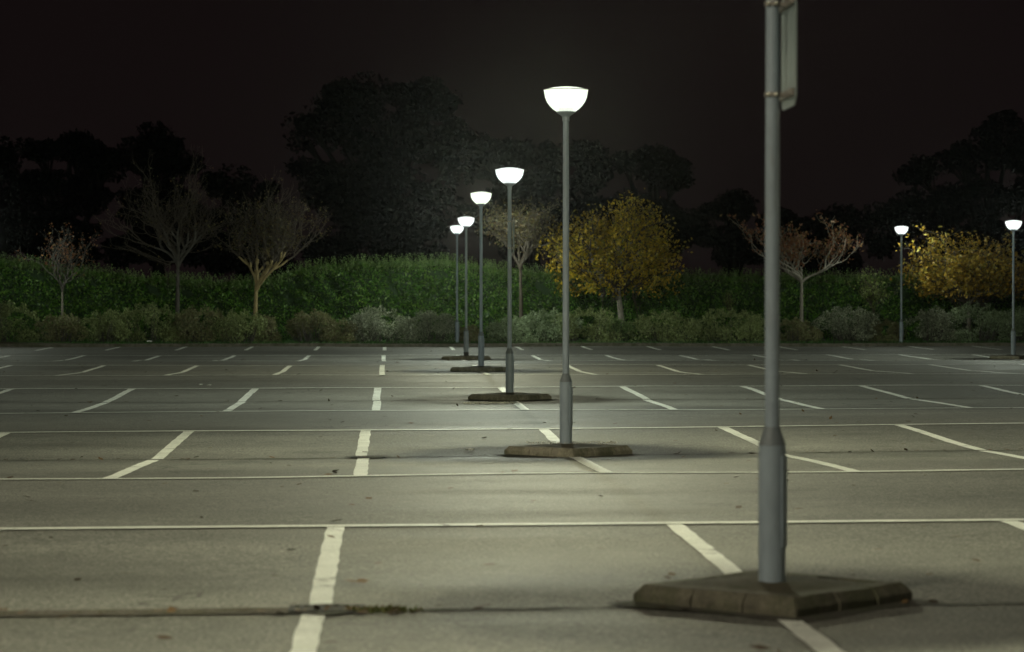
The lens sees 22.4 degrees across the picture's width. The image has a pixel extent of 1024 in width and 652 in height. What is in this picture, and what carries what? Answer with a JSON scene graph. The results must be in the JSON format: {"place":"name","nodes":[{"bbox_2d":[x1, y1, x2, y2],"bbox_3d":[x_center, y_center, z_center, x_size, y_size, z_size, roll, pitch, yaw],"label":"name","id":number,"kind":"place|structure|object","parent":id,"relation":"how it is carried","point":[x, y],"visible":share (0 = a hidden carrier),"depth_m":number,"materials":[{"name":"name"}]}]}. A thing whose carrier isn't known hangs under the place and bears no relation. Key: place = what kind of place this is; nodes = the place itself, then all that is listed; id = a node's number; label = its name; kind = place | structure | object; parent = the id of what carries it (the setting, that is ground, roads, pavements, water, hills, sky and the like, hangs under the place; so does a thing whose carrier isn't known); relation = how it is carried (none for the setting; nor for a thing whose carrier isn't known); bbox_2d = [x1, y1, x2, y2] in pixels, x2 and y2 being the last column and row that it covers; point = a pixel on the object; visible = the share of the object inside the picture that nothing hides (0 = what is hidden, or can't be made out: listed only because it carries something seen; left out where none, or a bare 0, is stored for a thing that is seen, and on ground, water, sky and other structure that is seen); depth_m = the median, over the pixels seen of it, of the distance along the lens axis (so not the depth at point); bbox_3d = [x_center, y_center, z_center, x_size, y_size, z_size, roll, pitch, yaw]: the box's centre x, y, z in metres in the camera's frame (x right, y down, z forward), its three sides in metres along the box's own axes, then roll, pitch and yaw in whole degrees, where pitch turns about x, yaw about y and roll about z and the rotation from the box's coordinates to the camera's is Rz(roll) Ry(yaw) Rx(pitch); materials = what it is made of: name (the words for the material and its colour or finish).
{"place":"outdoors","nodes":[
{"label":"outdoors","id":0,"kind":"place"},
{"bbox_2d":[0,346,1023,651],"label":"car park","id":1,"kind":"structure","parent":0,"point":[582,570],"depth_m":21.84,"materials":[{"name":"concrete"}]},
{"bbox_2d":[0,607,288,616],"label":"drainage channel","id":2,"kind":"object","parent":1,"relation":"on","point":[12,613],"visible":0.99,"depth_m":13.61,"materials":[{"name":"concrete"}]},
{"bbox_2d":[288,603,364,613],"bbox_3d":[-0.978,1.493,13.653,0.400,0.008,0.484,0,1,-3],"label":"gully","id":3,"kind":"object","parent":1,"relation":"on","point":[336,609],"visible":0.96,"depth_m":13.64,"materials":[{"name":"metal"}]},
{"bbox_2d":[345,455,388,457],"bbox_3d":[-1.681,1.523,30.109,0.558,0.008,0.483,0,1,-3],"label":"gully","id":4,"kind":"object","parent":1,"relation":"on","point":[372,456],"visible":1,"depth_m":30.13,"materials":[{"name":"metal"}]},
{"bbox_2d":[346,603,423,613],"bbox_3d":[-0.639,1.485,13.600,0.430,0.032,0.241,0,1,-23],"label":"weed tuft","id":5,"kind":"object","parent":1,"relation":"on","point":[377,609],"visible":1,"depth_m":13.58,"materials":[{"name":"green plant"}]},
{"bbox_2d":[438,355,494,359],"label":"lamp island","id":6,"kind":"structure","parent":1,"relation":"on","point":[465,357],"depth_m":79.06,"materials":[{"name":"concrete"}]},
{"bbox_2d":[463,220,469,354],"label":"street lamp","id":7,"kind":"object","parent":6,"relation":"on","point":[466,226],"visible":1,"depth_m":79.38,"materials":[{"name":"metal"}]},
{"bbox_2d":[450,366,505,371],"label":"lamp island","id":8,"kind":"structure","parent":1,"relation":"on","point":[479,369],"depth_m":62.87,"materials":[{"name":"concrete"}]},
{"bbox_2d":[470,193,491,365],"bbox_3d":[-0.756,-1.147,63.228,0.524,4.274,0.524,0,1,-3],"label":"street lamp","id":9,"kind":"object","parent":8,"relation":"on","point":[481,204],"visible":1,"depth_m":63.19,"materials":[{"name":"metal"}]},
{"bbox_2d":[463,401,513,403],"bbox_3d":[-0.413,1.329,44.781,0.885,0.049,0.797,0,1,-3],"label":"grit","id":10,"kind":"object","parent":1,"relation":"on","point":[484,402],"visible":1,"depth_m":44.64,"materials":[{"name":"grey gravel"}]},
{"bbox_2d":[0,354,978,361],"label":"row lines","id":11,"kind":"object","parent":1,"relation":"on","point":[602,360],"visible":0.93,"depth_m":75.14,"materials":[{"name":"paint"}]},
{"bbox_2d":[56,398,950,402],"bbox_3d":[-0.217,1.345,46.607,64.000,0.160,0.150,0,1,-3],"label":"tarmac joint","id":12,"kind":"object","parent":1,"relation":"on","point":[409,400],"visible":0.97,"depth_m":46.50,"materials":[{"name":"grey asphalt"}]},
{"bbox_2d":[0,423,1013,478],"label":"row lines","id":13,"kind":"object","parent":1,"relation":"on","point":[504,473],"visible":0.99,"depth_m":25.32,"materials":[{"name":"paint"}]},
{"bbox_2d":[0,355,1019,360],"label":"bay lines","id":14,"kind":"object","parent":1,"relation":"on","point":[383,358],"visible":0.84,"depth_m":81.38,"materials":[{"name":"paint"}]},
{"bbox_2d":[465,392,557,401],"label":"lamp island","id":15,"kind":"structure","parent":1,"relation":"on","point":[510,396],"depth_m":46.34,"materials":[{"name":"concrete"}]},
{"bbox_2d":[495,169,523,392],"bbox_3d":[-0.043,-0.822,46.645,0.524,4.073,0.524,0,1,-3],"label":"street lamp","id":16,"kind":"object","parent":15,"relation":"on","point":[509,183],"visible":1,"depth_m":46.61,"materials":[{"name":"metal"}]},
{"bbox_2d":[508,217,513,251],"bbox_3d":[-0.024,-1.645,46.638,0.108,0.620,0.500,0,1,-3],"label":"pole sign","id":17,"kind":"object","parent":16,"relation":"attached to","point":[512,221],"visible":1,"depth_m":46.59,"materials":[{"name":"metal"}]},
{"bbox_2d":[512,357,513,382],"bbox_3d":[0.021,0.787,46.642,0.026,0.467,0.099,0,1,15],"label":"access door","id":18,"kind":"structure","parent":16,"relation":"in","point":[512,357],"depth_m":46.61,"materials":[{"name":"metal"}]},
{"bbox_2d":[0,425,1023,477],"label":"bay lines","id":19,"kind":"object","parent":1,"relation":"on","point":[361,467],"visible":0.9,"depth_m":30.98,"materials":[{"name":"paint"}]},
{"bbox_2d":[0,519,1023,529],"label":"row lines","id":20,"kind":"object","parent":1,"relation":"on","point":[505,524],"visible":0.99,"depth_m":18.53,"materials":[{"name":"paint"}]},
{"bbox_2d":[0,347,1023,651],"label":"fallen leaves","id":21,"kind":"object","parent":1,"relation":"on","point":[172,609],"visible":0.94,"depth_m":15.21,"materials":[{"name":"brown plant"}]},
{"bbox_2d":[0,385,1023,411],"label":"bay lines","id":22,"kind":"object","parent":1,"relation":"on","point":[376,405],"visible":0.94,"depth_m":47.30,"materials":[{"name":"paint"}]},
{"bbox_2d":[0,364,1023,374],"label":"bay lines","id":23,"kind":"object","parent":1,"relation":"on","point":[381,369],"visible":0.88,"depth_m":64.58,"materials":[{"name":"paint"}]},
{"bbox_2d":[4,385,1023,412],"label":"row lines","id":24,"kind":"object","parent":1,"relation":"on","point":[437,387],"visible":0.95,"depth_m":51.09,"materials":[{"name":"paint"}]},
{"bbox_2d":[34,346,1002,350],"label":"bay lines","id":25,"kind":"object","parent":1,"relation":"on","point":[384,348],"visible":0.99,"depth_m":92.70,"materials":[{"name":"paint"}]},
{"bbox_2d":[16,370,1022,372],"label":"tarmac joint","id":26,"kind":"object","parent":1,"relation":"on","point":[530,371],"visible":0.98,"depth_m":63.34,"materials":[{"name":"grey asphalt"}]},
{"bbox_2d":[28,364,1023,375],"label":"row lines","id":27,"kind":"object","parent":1,"relation":"on","point":[519,364],"visible":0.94,"depth_m":58.82,"materials":[{"name":"paint"}]},
{"bbox_2d":[97,450,1000,459],"bbox_3d":[0.563,1.524,30.226,64.000,0.359,0.150,0,1,-3],"label":"tarmac joint","id":28,"kind":"object","parent":1,"relation":"on","point":[455,456],"visible":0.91,"depth_m":30.18,"materials":[{"name":"grey asphalt"}]},
{"bbox_2d":[497,443,643,457],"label":"lamp island","id":29,"kind":"structure","parent":1,"relation":"on","point":[570,450],"depth_m":29.98,"materials":[{"name":"concrete"}]},
{"bbox_2d":[544,88,587,443],"bbox_3d":[0.630,-0.705,30.259,0.524,4.190,0.524,0,1,-3],"label":"street lamp","id":30,"kind":"object","parent":29,"relation":"on","point":[565,112],"visible":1,"depth_m":30.22,"materials":[{"name":"metal"}]},
{"bbox_2d":[570,387,572,427],"bbox_3d":[0.697,0.951,30.256,0.031,0.480,0.099,0,1,15],"label":"access door","id":31,"kind":"structure","parent":30,"relation":"in","point":[571,388],"depth_m":30.22,"materials":[{"name":"metal"}]},
{"bbox_2d":[526,441,615,443],"bbox_3d":[0.703,1.363,30.282,1.057,0.027,0.573,0,1,-3],"label":"grit","id":32,"kind":"object","parent":29,"relation":"on","point":[573,442],"visible":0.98,"depth_m":30.29,"materials":[{"name":"grey gravel"}]},
{"bbox_2d":[212,603,1023,611],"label":"tarmac joint","id":33,"kind":"object","parent":1,"relation":"on","point":[444,609],"visible":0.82,"depth_m":13.71,"materials":[{"name":"black asphalt"}]},
{"bbox_2d":[290,521,1023,651],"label":"bay lines","id":34,"kind":"object","parent":1,"relation":"on","point":[308,629],"visible":0.84,"depth_m":14.75,"materials":[{"name":"paint"}]},
{"bbox_2d":[606,570,940,622],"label":"lamp island","id":35,"kind":"structure","parent":1,"relation":"on","point":[807,598],"depth_m":13.58,"materials":[{"name":"concrete"}]},
{"bbox_2d":[758,0,787,582],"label":"street lamp","id":36,"kind":"object","parent":35,"relation":"on","point":[772,521],"visible":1,"depth_m":13.69,"materials":[{"name":"metal"}]},
{"bbox_2d":[764,0,796,109],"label":"pole sign","id":37,"kind":"object","parent":36,"relation":"attached to","point":[787,95],"visible":0.97,"depth_m":13.69,"materials":[{"name":"metal"}]},
{"bbox_2d":[781,456,787,546],"bbox_3d":[1.448,0.929,13.722,0.031,0.480,0.099,0,1,15],"label":"access door","id":38,"kind":"structure","parent":36,"relation":"in","point":[784,471],"depth_m":13.69,"materials":[{"name":"metal"}]},
{"bbox_2d":[989,355,1023,359],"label":"lamp island","id":39,"kind":"structure","parent":1,"relation":"on","point":[1015,357],"depth_m":79.88,"materials":[{"name":"concrete"}]},
{"bbox_2d":[1005,221,1021,354],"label":"street lamp","id":40,"kind":"object","parent":39,"relation":"on","point":[1013,337],"visible":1,"depth_m":80.19,"materials":[{"name":"metal"}]},
{"bbox_2d":[0,338,1023,346],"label":"ground","id":41,"kind":"structure","parent":0,"point":[18,342],"depth_m":96.58,"materials":[{"name":"green plant"}]},
{"bbox_2d":[0,136,35,266],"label":"dark tree","id":42,"kind":"object","parent":41,"relation":"on","point":[13,215],"visible":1,"depth_m":140.35,"materials":[{"name":"black plant"}]},
{"bbox_2d":[0,299,41,341],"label":"shrub","id":43,"kind":"object","parent":41,"relation":"on","point":[5,314],"visible":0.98,"depth_m":96.69,"materials":[{"name":"green plant"}]},
{"bbox_2d":[14,223,98,328],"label":"tree","id":44,"kind":"object","parent":41,"relation":"on","point":[64,256],"visible":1,"depth_m":97.63,"materials":[{"name":"brown plant"}]},
{"bbox_2d":[34,312,88,342],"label":"shrub","id":45,"kind":"object","parent":41,"relation":"on","point":[55,332],"visible":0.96,"depth_m":96.49,"materials":[{"name":"green plant"}]},
{"bbox_2d":[5,127,129,276],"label":"dark tree","id":46,"kind":"object","parent":41,"relation":"on","point":[77,151],"visible":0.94,"depth_m":143.60,"materials":[{"name":"black plant"}]},
{"bbox_2d":[80,309,133,343],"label":"shrub","id":47,"kind":"object","parent":41,"relation":"on","point":[105,331],"visible":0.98,"depth_m":96.72,"materials":[{"name":"green plant"}]},
{"bbox_2d":[113,301,185,343],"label":"shrub","id":48,"kind":"object","parent":41,"relation":"on","point":[168,329],"visible":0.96,"depth_m":97.28,"materials":[{"name":"green plant"}]},
{"bbox_2d":[100,120,214,284],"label":"dark tree","id":49,"kind":"object","parent":41,"relation":"on","point":[168,162],"visible":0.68,"depth_m":138.24,"materials":[{"name":"black plant"}]},
{"bbox_2d":[97,146,254,328],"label":"bare tree","id":50,"kind":"object","parent":41,"relation":"on","point":[177,257],"visible":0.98,"depth_m":100.54,"materials":[{"name":"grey plant"}]},
{"bbox_2d":[166,304,228,343],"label":"shrub","id":51,"kind":"object","parent":41,"relation":"on","point":[198,331],"visible":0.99,"depth_m":96.87,"materials":[{"name":"green plant"}]},
{"bbox_2d":[208,308,268,342],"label":"shrub","id":52,"kind":"object","parent":41,"relation":"on","point":[234,331],"visible":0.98,"depth_m":96.85,"materials":[{"name":"green plant"}]},
{"bbox_2d":[189,163,298,287],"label":"dark tree","id":53,"kind":"object","parent":41,"relation":"on","point":[220,261],"visible":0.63,"depth_m":148.43,"materials":[{"name":"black plant"}]},
{"bbox_2d":[190,165,331,341],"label":"bare tree","id":54,"kind":"object","parent":41,"relation":"on","point":[272,257],"visible":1,"depth_m":97.96,"materials":[{"name":"brown plant"}]},
{"bbox_2d":[255,314,281,341],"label":"shrub","id":55,"kind":"object","parent":41,"relation":"on","point":[269,330],"visible":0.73,"depth_m":97.90,"materials":[{"name":"green plant"}]},
{"bbox_2d":[283,309,335,343],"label":"shrub","id":56,"kind":"object","parent":41,"relation":"on","point":[296,327],"visible":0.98,"depth_m":97.36,"materials":[{"name":"green plant"}]},
{"bbox_2d":[317,318,357,343],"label":"shrub","id":57,"kind":"object","parent":41,"relation":"on","point":[335,333],"visible":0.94,"depth_m":97.16,"materials":[{"name":"green plant"}]},
{"bbox_2d":[346,304,406,343],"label":"shrub","id":58,"kind":"object","parent":41,"relation":"on","point":[363,319],"visible":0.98,"depth_m":97.46,"materials":[{"name":"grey plant"}]},
{"bbox_2d":[281,70,481,270],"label":"dark tree","id":59,"kind":"object","parent":41,"relation":"on","point":[378,220],"visible":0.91,"depth_m":136.59,"materials":[{"name":"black plant"}]},
{"bbox_2d":[394,310,459,343],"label":"shrub","id":60,"kind":"object","parent":41,"relation":"on","point":[439,327],"visible":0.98,"depth_m":97.31,"materials":[{"name":"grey plant"}]},
{"bbox_2d":[450,226,462,341],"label":"street lamp","id":61,"kind":"object","parent":41,"relation":"on","point":[457,320],"visible":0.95,"depth_m":96.77,"materials":[{"name":"metal"}]},
{"bbox_2d":[454,324,483,341],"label":"shrub","id":62,"kind":"object","parent":41,"relation":"on","point":[473,335],"visible":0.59,"depth_m":97.60,"materials":[{"name":"green plant"}]},
{"bbox_2d":[484,316,538,342],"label":"shrub","id":63,"kind":"object","parent":41,"relation":"on","point":[499,331],"visible":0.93,"depth_m":97.33,"materials":[{"name":"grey plant"}]},
{"bbox_2d":[0,252,1023,341],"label":"hedge","id":64,"kind":"object","parent":41,"relation":"on","point":[337,293],"visible":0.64,"depth_m":102.83,"materials":[{"name":"green plant"}]},
{"bbox_2d":[0,343,1023,346],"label":"kerb","id":65,"kind":"structure","parent":41,"relation":"on","point":[494,345],"depth_m":95.55,"materials":[{"name":"concrete"}]},
{"bbox_2d":[466,195,572,340],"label":"thin leaved tree","id":66,"kind":"object","parent":41,"relation":"on","point":[526,226],"visible":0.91,"depth_m":99.19,"materials":[{"name":"brown plant"}]},
{"bbox_2d":[457,130,614,277],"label":"dark tree","id":67,"kind":"object","parent":41,"relation":"on","point":[516,154],"visible":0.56,"depth_m":145.00,"materials":[{"name":"green plant"}]},
{"bbox_2d":[519,307,584,341],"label":"shrub","id":68,"kind":"object","parent":41,"relation":"on","point":[542,333],"visible":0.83,"depth_m":97.77,"materials":[{"name":"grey plant"}]},
{"bbox_2d":[554,305,624,341],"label":"shrub","id":69,"kind":"object","parent":41,"relation":"on","point":[598,333],"visible":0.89,"depth_m":97.70,"materials":[{"name":"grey plant"}]},
{"bbox_2d":[535,188,692,322],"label":"golden tree","id":70,"kind":"object","parent":41,"relation":"on","point":[636,256],"visible":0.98,"depth_m":98.28,"materials":[{"name":"yellow plant"}]},
{"bbox_2d":[601,317,634,341],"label":"shrub","id":71,"kind":"object","parent":41,"relation":"on","point":[622,328],"visible":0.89,"depth_m":98.03,"materials":[{"name":"green plant"}]},
{"bbox_2d":[591,143,712,274],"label":"dark tree","id":72,"kind":"object","parent":41,"relation":"on","point":[668,169],"visible":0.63,"depth_m":139.46,"materials":[{"name":"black plant"}]},
{"bbox_2d":[627,309,702,342],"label":"shrub","id":73,"kind":"object","parent":41,"relation":"on","point":[682,337],"visible":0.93,"depth_m":97.86,"materials":[{"name":"green plant"}]},
{"bbox_2d":[689,188,764,281],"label":"dark tree","id":74,"kind":"object","parent":41,"relation":"on","point":[732,250],"visible":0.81,"depth_m":150.15,"materials":[{"name":"black plant"}]},
{"bbox_2d":[693,307,764,342],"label":"shrub","id":75,"kind":"object","parent":41,"relation":"on","point":[719,333],"visible":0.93,"depth_m":98.14,"materials":[{"name":"green plant"}]},
{"bbox_2d":[720,209,862,342],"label":"russet tree","id":76,"kind":"object","parent":41,"relation":"on","point":[787,249],"visible":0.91,"depth_m":99.13,"materials":[{"name":"brown plant"}]},
{"bbox_2d":[779,317,822,342],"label":"shrub","id":77,"kind":"object","parent":41,"relation":"on","point":[800,333],"visible":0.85,"depth_m":98.19,"materials":[{"name":"green plant"}]},
{"bbox_2d":[755,202,865,281],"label":"dark tree","id":78,"kind":"object","parent":41,"relation":"on","point":[820,231],"visible":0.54,"depth_m":149.94,"materials":[{"name":"plant"}]},
{"bbox_2d":[811,304,881,343],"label":"shrub","id":79,"kind":"object","parent":41,"relation":"on","point":[860,332],"visible":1,"depth_m":98.22,"materials":[{"name":"green plant"}]},
{"bbox_2d":[844,268,899,336],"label":"sapling","id":80,"kind":"object","parent":41,"relation":"on","point":[871,293],"visible":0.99,"depth_m":100.18,"materials":[{"name":"green plant"}]},
{"bbox_2d":[867,318,906,342],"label":"shrub","id":81,"kind":"object","parent":41,"relation":"on","point":[894,329],"visible":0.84,"depth_m":98.52,"materials":[{"name":"green plant"}]},
{"bbox_2d":[899,229,903,342],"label":"street lamp","id":82,"kind":"object","parent":41,"relation":"on","point":[901,233],"visible":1,"depth_m":97.56,"materials":[{"name":"metal"}]},
{"bbox_2d":[904,305,959,342],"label":"shrub","id":83,"kind":"object","parent":41,"relation":"on","point":[937,320],"visible":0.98,"depth_m":98.07,"materials":[{"name":"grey plant"}]},
{"bbox_2d":[857,109,1023,265],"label":"dark tree","id":84,"kind":"object","parent":41,"relation":"on","point":[897,216],"visible":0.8,"depth_m":142.38,"materials":[{"name":"black plant"}]},
{"bbox_2d":[890,223,1023,332],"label":"golden tree","id":85,"kind":"object","parent":41,"relation":"on","point":[973,278],"visible":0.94,"depth_m":98.68,"materials":[{"name":"yellow plant"}]},
{"bbox_2d":[943,301,1011,342],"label":"shrub","id":86,"kind":"object","parent":41,"relation":"on","point":[992,321],"visible":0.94,"depth_m":98.55,"materials":[{"name":"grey plant"}]},
{"bbox_2d":[996,306,1023,340],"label":"shrub","id":87,"kind":"object","parent":41,"relation":"on","point":[1019,319],"visible":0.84,"depth_m":98.35,"materials":[{"name":"green plant"}]},
{"bbox_2d":[0,0,1023,287],"label":"sky","id":88,"kind":"structure","parent":0,"point":[880,83],"materials":[{"name":"black"}]}
]}

